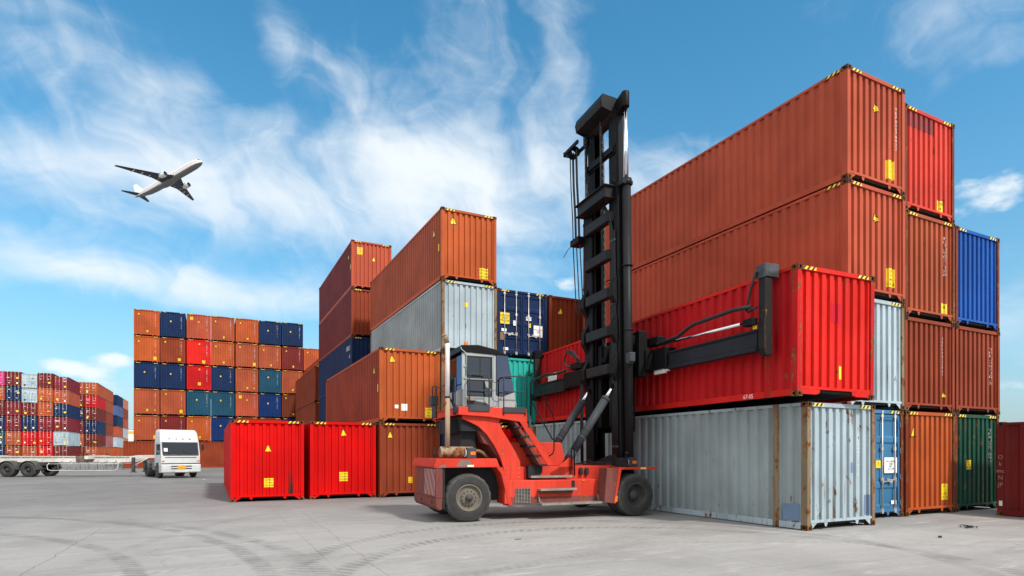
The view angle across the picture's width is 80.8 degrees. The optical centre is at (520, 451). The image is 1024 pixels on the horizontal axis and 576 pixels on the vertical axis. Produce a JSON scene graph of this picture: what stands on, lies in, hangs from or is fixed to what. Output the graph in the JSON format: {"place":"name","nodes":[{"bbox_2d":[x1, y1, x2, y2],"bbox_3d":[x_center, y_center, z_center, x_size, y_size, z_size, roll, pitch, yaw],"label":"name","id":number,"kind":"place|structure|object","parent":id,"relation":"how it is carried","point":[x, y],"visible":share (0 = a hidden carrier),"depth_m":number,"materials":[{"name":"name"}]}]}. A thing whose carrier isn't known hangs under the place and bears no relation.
{"place":"outdoors","nodes":[
{"label":"outdoors","id":0,"kind":"place"},
{"bbox_2d":[115,159,202,201],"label":"airliner","id":1,"kind":"object","parent":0,"point":[164,179],"visible":1,"depth_m":457.33,"materials":[{"name":"white metal"}]},
{"bbox_2d":[0,462,1023,575],"bbox_3d":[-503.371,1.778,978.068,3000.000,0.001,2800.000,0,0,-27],"label":"ground","id":2,"kind":"structure","parent":0,"point":[138,522],"depth_m":12.30,"materials":[{"name":"concrete"}]},
{"bbox_2d":[5,446,21,455],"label":"shipping container","id":3,"kind":"object","parent":2,"relation":"on","point":[13,450],"visible":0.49,"depth_m":117.75,"materials":[{"name":"orange metal"}]},
{"bbox_2d":[5,431,21,445],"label":"shipping container","id":4,"kind":"object","parent":3,"relation":"on","point":[13,438],"visible":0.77,"depth_m":117.79,"materials":[{"name":"orange metal"}]},
{"bbox_2d":[5,416,21,430],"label":"shipping container","id":5,"kind":"object","parent":4,"relation":"on","point":[13,423],"visible":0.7,"depth_m":117.79,"materials":[{"name":"red metal"}]},
{"bbox_2d":[5,401,21,415],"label":"shipping container","id":6,"kind":"object","parent":5,"relation":"on","point":[13,408],"visible":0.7,"depth_m":117.75,"materials":[{"name":"red metal"}]},
{"bbox_2d":[5,386,21,401],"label":"shipping container","id":7,"kind":"object","parent":6,"relation":"on","point":[13,393],"visible":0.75,"depth_m":117.74,"materials":[{"name":"blue metal"}]},
{"bbox_2d":[5,371,24,386],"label":"shipping container","id":8,"kind":"object","parent":7,"relation":"on","point":[12,378],"visible":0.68,"depth_m":117.74,"materials":[{"name":"red metal"}]},
{"bbox_2d":[54,446,79,455],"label":"shipping container","id":9,"kind":"object","parent":2,"relation":"on","point":[66,450],"visible":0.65,"depth_m":121.62,"materials":[{"name":"red metal"}]},
{"bbox_2d":[53,432,79,445],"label":"shipping container","id":10,"kind":"object","parent":9,"relation":"on","point":[66,438],"visible":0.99,"depth_m":121.65,"materials":[{"name":"grey metal"}]},
{"bbox_2d":[54,417,79,432],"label":"shipping container","id":11,"kind":"object","parent":10,"relation":"on","point":[64,424],"visible":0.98,"depth_m":121.67,"materials":[{"name":"red metal"}]},
{"bbox_2d":[53,404,79,419],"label":"shipping container","id":12,"kind":"object","parent":11,"relation":"on","point":[66,410],"visible":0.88,"depth_m":121.61,"materials":[{"name":"blue metal"}]},
{"bbox_2d":[54,390,79,407],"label":"shipping container","id":13,"kind":"object","parent":12,"relation":"on","point":[66,397],"visible":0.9,"depth_m":121.63,"materials":[{"name":"orange metal"}]},
{"bbox_2d":[54,377,79,394],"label":"shipping container","id":14,"kind":"object","parent":13,"relation":"on","point":[66,383],"visible":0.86,"depth_m":121.65,"materials":[{"name":"red metal"}]},
{"bbox_2d":[0,454,154,476],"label":"container trailer","id":15,"kind":"object","parent":2,"relation":"on","point":[26,466],"visible":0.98,"depth_m":42.45,"materials":[{"name":"metal"}]},
{"bbox_2d":[85,447,105,454],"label":"shipping container","id":16,"kind":"object","parent":2,"relation":"on","point":[95,450],"visible":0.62,"depth_m":136.71,"materials":[{"name":"orange metal"}]},
{"bbox_2d":[85,434,105,446],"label":"shipping container","id":17,"kind":"object","parent":16,"relation":"on","point":[93,440],"visible":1,"depth_m":136.72,"materials":[{"name":"red metal"}]},
{"bbox_2d":[84,421,105,434],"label":"shipping container","id":18,"kind":"object","parent":17,"relation":"on","point":[94,427],"visible":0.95,"depth_m":136.71,"materials":[{"name":"blue metal"}]},
{"bbox_2d":[85,408,105,422],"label":"shipping container","id":19,"kind":"object","parent":18,"relation":"on","point":[95,414],"visible":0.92,"depth_m":136.74,"materials":[{"name":"red metal"}]},
{"bbox_2d":[85,395,105,410],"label":"shipping container","id":20,"kind":"object","parent":19,"relation":"on","point":[95,401],"visible":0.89,"depth_m":136.68,"materials":[{"name":"red metal"}]},
{"bbox_2d":[84,382,105,398],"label":"shipping container","id":21,"kind":"object","parent":20,"relation":"on","point":[92,388],"visible":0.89,"depth_m":136.63,"materials":[{"name":"metal"}]},
{"bbox_2d":[123,441,223,467],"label":"shipping container","id":22,"kind":"object","parent":2,"relation":"on","point":[211,454],"visible":0.41,"depth_m":66.31,"materials":[{"name":"orange metal"}]},
{"bbox_2d":[144,429,203,477],"bbox_3d":[-24.367,0.141,42.068,2.840,3.250,5.040,0,0,-44],"label":"tractor truck","id":23,"kind":"object","parent":2,"relation":"on","point":[177,452],"visible":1,"depth_m":40.48,"materials":[{"name":"white metal"}]},
{"bbox_2d":[224,419,303,502],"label":"shipping container","id":24,"kind":"object","parent":2,"relation":"on","point":[263,459],"visible":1,"depth_m":21.63,"materials":[{"name":"red metal"}]},
{"bbox_2d":[304,421,375,499],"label":"shipping container","id":25,"kind":"object","parent":2,"relation":"on","point":[339,458],"visible":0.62,"depth_m":22.83,"materials":[{"name":"red metal"}]},
{"bbox_2d":[376,422,439,497],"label":"shipping container","id":26,"kind":"object","parent":2,"relation":"on","point":[400,447],"visible":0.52,"depth_m":23.58,"materials":[{"name":"orange metal"}]},
{"bbox_2d":[326,347,439,423],"bbox_3d":[-7.089,-2.580,29.107,2.444,2.900,12.198,0,0,-27],"label":"shipping container","id":27,"kind":"object","parent":26,"relation":"on","point":[387,385],"visible":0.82,"depth_m":24.01,"materials":[{"name":"orange metal"}]},
{"bbox_2d":[440,434,463,457],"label":"shipping container","id":28,"kind":"object","parent":2,"relation":"on","point":[442,440],"depth_m":24.23,"materials":[{"name":"blue metal"}]},
{"bbox_2d":[440,351,444,410],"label":"shipping container","id":29,"kind":"object","parent":28,"relation":"on","point":[442,381],"visible":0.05,"depth_m":24.20,"materials":[{"name":"metal"}]},
{"bbox_2d":[370,279,496,352],"bbox_3d":[-4.835,-5.488,30.140,2.444,2.900,12.198,0,0,-27],"label":"shipping container","id":30,"kind":"object","parent":29,"relation":"on","point":[458,313],"visible":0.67,"depth_m":25.13,"materials":[{"name":"grey metal"}]},
{"bbox_2d":[370,206,496,331],"bbox_3d":[-4.851,-8.396,30.142,2.444,2.900,12.198,0,0,-27],"label":"shipping container","id":31,"kind":"object","parent":30,"relation":"on","point":[451,244],"visible":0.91,"depth_m":25.24,"materials":[{"name":"orange metal"}]},
{"bbox_2d":[500,425,523,441],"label":"shipping container","id":32,"kind":"object","parent":2,"relation":"on","point":[508,433],"visible":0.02,"depth_m":25.80,"materials":[{"name":"red metal"}]},
{"bbox_2d":[500,358,547,425],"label":"shipping container","id":33,"kind":"object","parent":32,"relation":"on","point":[519,367],"visible":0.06,"depth_m":26.12,"materials":[{"name":"teal metal"}]},
{"bbox_2d":[497,288,546,359],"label":"shipping container","id":34,"kind":"object","parent":33,"relation":"on","point":[521,325],"visible":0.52,"depth_m":26.06,"materials":[{"name":"blue metal"}]},
{"bbox_2d":[500,289,521,354],"bbox_3d":[-0.426,-5.536,25.804,1.158,2.736,0.110,0,0,-27],"label":"door leaf","id":35,"kind":"structure","parent":34,"relation":"in","point":[511,303],"depth_m":25.88,"materials":[{"name":"blue paint"}]},
{"bbox_2d":[522,293,544,355],"bbox_3d":[0.624,-5.536,26.345,1.158,2.736,0.110,0,0,-27],"label":"door leaf","id":36,"kind":"structure","parent":34,"relation":"in","point":[532,306],"depth_m":26.33,"materials":[{"name":"blue paint"}]},
{"bbox_2d":[412,90,778,520],"bbox_3d":[0.139,-4.217,18.332,6.880,11.954,13.169,0,0,-23],"label":"container handler","id":37,"kind":"object","parent":2,"relation":"on","point":[494,463],"visible":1,"depth_m":16.61,"materials":[{"name":"metal"}]},
{"bbox_2d":[524,401,874,530],"bbox_3d":[4.365,0.328,20.084,2.444,2.900,13.722,0,0,-27],"label":"shipping container","id":38,"kind":"object","parent":2,"relation":"on","point":[806,466],"visible":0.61,"depth_m":14.63,"materials":[{"name":"grey metal"}]},
{"bbox_2d":[536,263,874,422],"bbox_3d":[4.498,-2.662,19.935,2.444,2.900,13.722,1,0,-23],"label":"shipping container","id":39,"kind":"object","parent":38,"relation":"on","point":[822,335],"visible":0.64,"depth_m":14.11,"materials":[{"name":"metal"}]},
{"bbox_2d":[875,410,903,516],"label":"shipping container","id":40,"kind":"object","parent":2,"relation":"on","point":[888,462],"visible":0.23,"depth_m":16.22,"materials":[{"name":"blue metal"}]},
{"bbox_2d":[834,299,904,409],"bbox_3d":[8.005,-2.580,18.527,2.444,2.900,6.064,0,0,-27],"label":"shipping container","id":41,"kind":"object","parent":40,"relation":"on","point":[888,355],"visible":0.26,"depth_m":16.16,"materials":[{"name":"grey metal"}]},
{"bbox_2d":[583,178,905,329],"bbox_3d":[6.611,-5.488,21.229,2.444,2.900,12.198,0,0,-27],"label":"shipping container","id":42,"kind":"object","parent":41,"relation":"on","point":[848,225],"visible":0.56,"depth_m":16.50,"materials":[{"name":"metal"}]},
{"bbox_2d":[583,63,904,290],"bbox_3d":[6.599,-8.396,21.239,2.444,2.900,12.198,0,0,-27],"label":"shipping container","id":43,"kind":"object","parent":42,"relation":"on","point":[847,120],"visible":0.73,"depth_m":17.09,"materials":[{"name":"metal"}]},
{"bbox_2d":[875,411,900,513],"bbox_3d":[9.885,0.280,16.157,1.158,2.736,0.110,0,0,-27],"label":"door leaf","id":44,"kind":"structure","parent":40,"relation":"in","point":[887,427],"depth_m":16.19,"materials":[{"name":"blue paint"}]},
{"bbox_2d":[903,410,955,516],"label":"shipping container","id":45,"kind":"object","parent":2,"relation":"on","point":[929,460],"visible":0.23,"depth_m":17.00,"materials":[{"name":"orange metal"}]},
{"bbox_2d":[894,315,954,412],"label":"shipping container","id":46,"kind":"object","parent":45,"relation":"on","point":[929,365],"visible":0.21,"depth_m":17.10,"materials":[{"name":"brown metal"}]},
{"bbox_2d":[904,208,954,323],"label":"shipping container","id":47,"kind":"object","parent":46,"relation":"on","point":[929,268],"visible":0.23,"depth_m":17.07,"materials":[{"name":"metal"}]},
{"bbox_2d":[905,103,954,223],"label":"shipping container","id":48,"kind":"object","parent":47,"relation":"on","point":[929,165],"visible":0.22,"depth_m":17.08,"materials":[{"name":"red metal"}]},
{"bbox_2d":[956,413,998,511],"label":"shipping container","id":49,"kind":"object","parent":2,"relation":"on","point":[976,460],"visible":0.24,"depth_m":18.30,"materials":[{"name":"green metal"}]},
{"bbox_2d":[955,324,999,415],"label":"shipping container","id":50,"kind":"object","parent":49,"relation":"on","point":[977,371],"visible":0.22,"depth_m":18.29,"materials":[{"name":"metal"}]},
{"bbox_2d":[955,225,999,331],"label":"shipping container","id":51,"kind":"object","parent":50,"relation":"on","point":[976,280],"visible":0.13,"depth_m":18.28,"materials":[{"name":"blue metal"}]},
{"bbox_2d":[997,422,1023,516],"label":"shipping container","id":52,"kind":"object","parent":2,"relation":"on","point":[1010,468],"visible":1,"depth_m":16.50,"materials":[{"name":"red metal"}]},
{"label":"shipping container","id":53,"kind":"object","parent":2,"relation":"on","visible":0},
{"bbox_2d":[134,415,160,440],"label":"shipping container","id":54,"kind":"object","parent":53,"relation":"on","point":[146,427],"visible":0.63,"depth_m":66.54,"materials":[{"name":"orange metal"}]},
{"bbox_2d":[134,388,160,415],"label":"shipping container","id":55,"kind":"object","parent":54,"relation":"on","point":[147,401],"visible":0.76,"depth_m":66.46,"materials":[{"name":"orange metal"}]},
{"bbox_2d":[134,362,160,390],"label":"shipping container","id":56,"kind":"object","parent":55,"relation":"on","point":[146,375],"visible":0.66,"depth_m":66.49,"materials":[{"name":"blue metal"}]},
{"bbox_2d":[134,335,160,362],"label":"shipping container","id":57,"kind":"object","parent":56,"relation":"on","point":[146,348],"visible":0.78,"depth_m":66.46,"materials":[{"name":"orange metal"}]},
{"bbox_2d":[134,309,160,337],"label":"shipping container","id":58,"kind":"object","parent":57,"relation":"on","point":[146,322],"visible":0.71,"depth_m":66.49,"materials":[{"name":"orange metal"}]},
{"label":"shipping container","id":59,"kind":"object","parent":2,"relation":"on","visible":0},
{"bbox_2d":[161,416,186,429],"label":"shipping container","id":60,"kind":"object","parent":59,"relation":"on","point":[173,422],"visible":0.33,"depth_m":67.71,"materials":[{"name":"red metal"}]},
{"bbox_2d":[161,389,186,417],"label":"shipping container","id":61,"kind":"object","parent":60,"relation":"on","point":[173,402],"visible":0.81,"depth_m":67.62,"materials":[{"name":"orange metal"}]},
{"bbox_2d":[160,363,186,392],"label":"shipping container","id":62,"kind":"object","parent":61,"relation":"on","point":[173,376],"visible":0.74,"depth_m":67.64,"materials":[{"name":"blue metal"}]},
{"bbox_2d":[160,337,186,368],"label":"shipping container","id":63,"kind":"object","parent":62,"relation":"on","point":[173,350],"visible":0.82,"depth_m":67.64,"materials":[{"name":"orange metal"}]},
{"bbox_2d":[160,311,186,343],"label":"shipping container","id":64,"kind":"object","parent":63,"relation":"on","point":[173,324],"visible":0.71,"depth_m":67.68,"materials":[{"name":"blue metal"}]},
{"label":"shipping container","id":65,"kind":"object","parent":2,"relation":"on","visible":0},
{"bbox_2d":[187,416,210,441],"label":"shipping container","id":66,"kind":"object","parent":65,"relation":"on","point":[200,426],"visible":0.9,"depth_m":68.94,"materials":[{"name":"orange metal"}]},
{"bbox_2d":[187,390,210,416],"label":"shipping container","id":67,"kind":"object","parent":66,"relation":"on","point":[198,403],"visible":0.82,"depth_m":68.77,"materials":[{"name":"teal metal"}]},
{"bbox_2d":[187,365,210,390],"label":"shipping container","id":68,"kind":"object","parent":67,"relation":"on","point":[198,378],"visible":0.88,"depth_m":68.84,"materials":[{"name":"red metal"}]},
{"bbox_2d":[187,339,210,365],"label":"shipping container","id":69,"kind":"object","parent":68,"relation":"on","point":[199,352],"visible":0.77,"depth_m":68.84,"materials":[{"name":"metal"}]},
{"bbox_2d":[187,314,210,340],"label":"shipping container","id":70,"kind":"object","parent":69,"relation":"on","point":[198,327],"visible":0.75,"depth_m":68.78,"materials":[{"name":"metal"}]},
{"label":"shipping container","id":71,"kind":"object","parent":2,"relation":"on","visible":0},
{"bbox_2d":[211,417,233,441],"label":"shipping container","id":72,"kind":"object","parent":71,"relation":"on","point":[219,425],"visible":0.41,"depth_m":69.75,"materials":[{"name":"blue metal"}]},
{"bbox_2d":[211,391,233,416],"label":"shipping container","id":73,"kind":"object","parent":72,"relation":"on","point":[222,404],"visible":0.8,"depth_m":69.92,"materials":[{"name":"teal metal"}]},
{"bbox_2d":[211,366,233,392],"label":"shipping container","id":74,"kind":"object","parent":73,"relation":"on","point":[222,379],"visible":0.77,"depth_m":69.94,"materials":[{"name":"blue metal"}]},
{"bbox_2d":[211,341,233,367],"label":"shipping container","id":75,"kind":"object","parent":74,"relation":"on","point":[222,354],"visible":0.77,"depth_m":69.98,"materials":[{"name":"orange metal"}]},
{"bbox_2d":[211,316,233,342],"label":"shipping container","id":76,"kind":"object","parent":75,"relation":"on","point":[222,329],"visible":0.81,"depth_m":69.92,"materials":[{"name":"orange metal"}]},
{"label":"shipping container","id":77,"kind":"object","parent":2,"relation":"on","visible":0},
{"bbox_2d":[235,417,257,419],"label":"shipping container","id":78,"kind":"object","parent":77,"relation":"on","point":[241,418],"visible":0.09,"depth_m":70.99,"materials":[{"name":"orange metal"}]},
{"bbox_2d":[234,392,257,418],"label":"shipping container","id":79,"kind":"object","parent":78,"relation":"on","point":[245,404],"visible":0.77,"depth_m":71.14,"materials":[{"name":"orange metal"}]},
{"bbox_2d":[234,368,257,394],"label":"shipping container","id":80,"kind":"object","parent":79,"relation":"on","point":[245,380],"visible":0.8,"depth_m":71.15,"materials":[{"name":"orange metal"}]},
{"bbox_2d":[234,343,257,370],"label":"shipping container","id":81,"kind":"object","parent":80,"relation":"on","point":[245,355],"visible":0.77,"depth_m":71.08,"materials":[{"name":"orange metal"}]},
{"bbox_2d":[234,318,257,347],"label":"shipping container","id":82,"kind":"object","parent":81,"relation":"on","point":[245,330],"visible":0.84,"depth_m":71.10,"materials":[{"name":"orange metal"}]},
{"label":"shipping container","id":83,"kind":"object","parent":2,"relation":"on","visible":0},
{"bbox_2d":[258,418,280,420],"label":"shipping container","id":84,"kind":"object","parent":83,"relation":"on","point":[270,419],"visible":0.09,"depth_m":72.28,"materials":[{"name":"orange metal"}]},
{"bbox_2d":[258,393,280,417],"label":"shipping container","id":85,"kind":"object","parent":84,"relation":"on","point":[269,405],"visible":0.67,"depth_m":72.28,"materials":[{"name":"blue metal"}]},
{"bbox_2d":[258,369,280,393],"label":"shipping container","id":86,"kind":"object","parent":85,"relation":"on","point":[269,381],"visible":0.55,"depth_m":72.26,"materials":[{"name":"teal metal"}]},
{"bbox_2d":[258,345,280,369],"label":"shipping container","id":87,"kind":"object","parent":86,"relation":"on","point":[269,356],"visible":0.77,"depth_m":72.30,"materials":[{"name":"orange metal"}]},
{"bbox_2d":[258,320,280,345],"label":"shipping container","id":88,"kind":"object","parent":87,"relation":"on","point":[269,332],"visible":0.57,"depth_m":72.35,"materials":[{"name":"blue metal"}]},
{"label":"shipping container","id":89,"kind":"object","parent":2,"relation":"on","visible":0},
{"bbox_2d":[281,418,295,420],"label":"shipping container","id":90,"kind":"object","parent":89,"relation":"on","point":[285,419],"visible":0.07,"depth_m":73.15,"materials":[{"name":"blue metal"}]},
{"bbox_2d":[281,394,296,418],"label":"shipping container","id":91,"kind":"object","parent":90,"relation":"on","point":[288,410],"visible":0.38,"depth_m":73.20,"materials":[{"name":"orange metal"}]},
{"bbox_2d":[281,370,302,394],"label":"shipping container","id":92,"kind":"object","parent":91,"relation":"on","point":[289,379],"visible":0.45,"depth_m":73.30,"materials":[{"name":"orange metal"}]},
{"bbox_2d":[281,346,302,371],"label":"shipping container","id":93,"kind":"object","parent":92,"relation":"on","point":[291,358],"visible":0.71,"depth_m":73.43,"materials":[{"name":"red metal"}]},
{"bbox_2d":[281,322,302,347],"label":"shipping container","id":94,"kind":"object","parent":93,"relation":"on","point":[291,334],"visible":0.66,"depth_m":73.38,"materials":[{"name":"blue metal"}]},
{"bbox_2d":[0,0,1023,447],"label":"sky","id":95,"kind":"structure","parent":0,"point":[315,127],"materials":[{"name":"blue"}]},
{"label":"shipping container","id":96,"kind":"object","parent":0,"visible":0},
{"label":"shipping container","id":97,"kind":"object","parent":96,"relation":"on","visible":0},
{"bbox_2d":[547,295,582,351],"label":"shipping container","id":98,"kind":"object","parent":97,"relation":"on","point":[564,326],"visible":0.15,"depth_m":27.05,"materials":[{"name":"brown metal"}]},
{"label":"shipping container","id":99,"kind":"object","parent":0,"visible":0},
{"bbox_2d":[319,397,325,421],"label":"shipping container","id":100,"kind":"object","parent":99,"relation":"on","point":[322,410],"visible":0.09,"depth_m":45.77,"materials":[{"name":"blue metal"}]},
{"bbox_2d":[319,336,369,399],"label":"shipping container","id":101,"kind":"object","parent":100,"relation":"on","point":[351,350],"visible":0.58,"depth_m":39.01,"materials":[{"name":"blue metal"}]},
{"bbox_2d":[319,288,369,361],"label":"shipping container","id":102,"kind":"object","parent":101,"relation":"on","point":[346,318],"visible":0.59,"depth_m":37.61,"materials":[{"name":"red metal"}]},
{"bbox_2d":[319,239,391,324],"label":"shipping container","id":103,"kind":"object","parent":102,"relation":"on","point":[360,265],"visible":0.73,"depth_m":37.06,"materials":[{"name":"metal"}]},
{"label":"shipping container","id":104,"kind":"object","parent":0,"visible":0},
{"bbox_2d":[296,402,318,422],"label":"shipping container","id":105,"kind":"object","parent":104,"relation":"on","point":[307,413],"visible":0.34,"depth_m":51.34,"materials":[{"name":"brown metal"}]},
{"bbox_2d":[295,366,318,409],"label":"shipping container","id":106,"kind":"object","parent":105,"relation":"on","point":[306,388],"visible":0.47,"depth_m":52.37,"materials":[{"name":"brown metal"}]},
{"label":"shipping container","id":107,"kind":"object","parent":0,"visible":0},
{"bbox_2d":[303,348,318,371],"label":"shipping container","id":108,"kind":"object","parent":107,"relation":"on","point":[310,356],"visible":0.29,"depth_m":74.44,"materials":[{"name":"orange metal"}]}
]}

